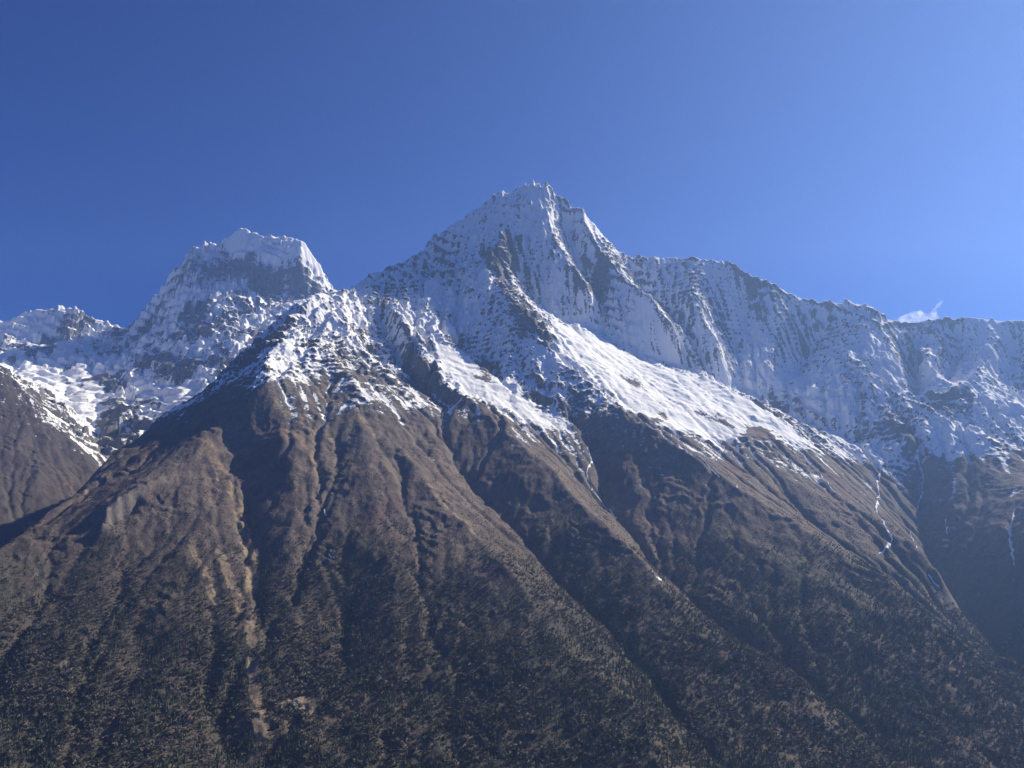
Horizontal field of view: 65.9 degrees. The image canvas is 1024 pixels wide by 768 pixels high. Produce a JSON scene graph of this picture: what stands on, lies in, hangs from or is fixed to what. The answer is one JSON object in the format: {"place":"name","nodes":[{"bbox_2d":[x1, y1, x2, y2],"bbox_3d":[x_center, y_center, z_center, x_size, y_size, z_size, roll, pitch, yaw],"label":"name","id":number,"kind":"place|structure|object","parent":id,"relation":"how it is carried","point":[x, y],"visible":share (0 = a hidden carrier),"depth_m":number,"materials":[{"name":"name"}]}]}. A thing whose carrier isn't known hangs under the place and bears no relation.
{"place":"outdoors","nodes":[
{"label":"outdoors","id":0,"kind":"place"},
{"bbox_2d":[0,363,109,546],"bbox_3d":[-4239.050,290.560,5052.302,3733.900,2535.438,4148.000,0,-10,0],"label":"hill","id":1,"kind":"structure","parent":0,"point":[50,459],"depth_m":5507.81,"materials":[{"name":"stone"}]},
{"bbox_2d":[0,228,333,455],"bbox_3d":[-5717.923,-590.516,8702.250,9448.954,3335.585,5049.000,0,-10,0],"label":"mountain","id":2,"kind":"structure","parent":0,"point":[210,311],"depth_m":9049.54,"materials":[{"name":"white snow"}]},
{"bbox_2d":[0,179,1023,767],"bbox_3d":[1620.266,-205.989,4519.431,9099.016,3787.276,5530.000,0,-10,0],"label":"mountain","id":3,"kind":"structure","parent":0,"point":[546,331],"depth_m":3734.36,"materials":[{"name":"brown stone"}]},
{"bbox_2d":[62,661,69,668],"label":"rock outcrop","id":4,"kind":"object","parent":3,"relation":"on","point":[65,665],"visible":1,"depth_m":2426.71,"materials":[{"name":"grey stone"}]},
{"bbox_2d":[289,699,305,709],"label":"rock outcrop","id":5,"kind":"object","parent":3,"relation":"on","point":[295,705],"visible":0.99,"depth_m":2336.68,"materials":[{"name":"grey stone"}]},
{"bbox_2d":[0,511,1023,767],"bbox_3d":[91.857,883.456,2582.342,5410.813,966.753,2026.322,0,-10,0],"label":"forest","id":6,"kind":"object","parent":3,"relation":"on","point":[854,729],"visible":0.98,"depth_m":2470.11,"materials":[{"name":"green plant"}]},
{"bbox_2d":[0,422,1023,767],"bbox_3d":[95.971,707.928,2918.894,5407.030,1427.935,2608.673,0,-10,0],"label":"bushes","id":7,"kind":"object","parent":3,"relation":"on","point":[502,608],"visible":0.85,"depth_m":2879.01,"materials":[{"name":"green plant"}]},
{"bbox_2d":[586,447,616,518],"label":"frozen stream","id":8,"kind":"structure","parent":3,"relation":"on","point":[591,485],"depth_m":4006.60,"materials":[{"name":"white ice"}]},
{"bbox_2d":[875,457,882,512],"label":"frozen stream","id":9,"kind":"structure","parent":3,"relation":"on","point":[878,486],"depth_m":4729.55,"materials":[{"name":"white ice"}]},
{"bbox_2d":[879,519,892,553],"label":"frozen stream","id":10,"kind":"structure","parent":3,"relation":"on","point":[888,544],"depth_m":3835.70,"materials":[{"name":"white ice"}]},
{"bbox_2d":[916,451,923,508],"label":"frozen stream","id":11,"kind":"structure","parent":3,"relation":"on","point":[920,497],"depth_m":4867.07,"materials":[{"name":"white ice"}]},
{"bbox_2d":[1008,509,1014,564],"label":"frozen stream","id":12,"kind":"structure","parent":3,"relation":"on","point":[1010,542],"depth_m":4027.13,"materials":[{"name":"white ice"}]},
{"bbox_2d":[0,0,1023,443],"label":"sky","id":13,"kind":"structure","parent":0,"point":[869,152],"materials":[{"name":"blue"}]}
]}

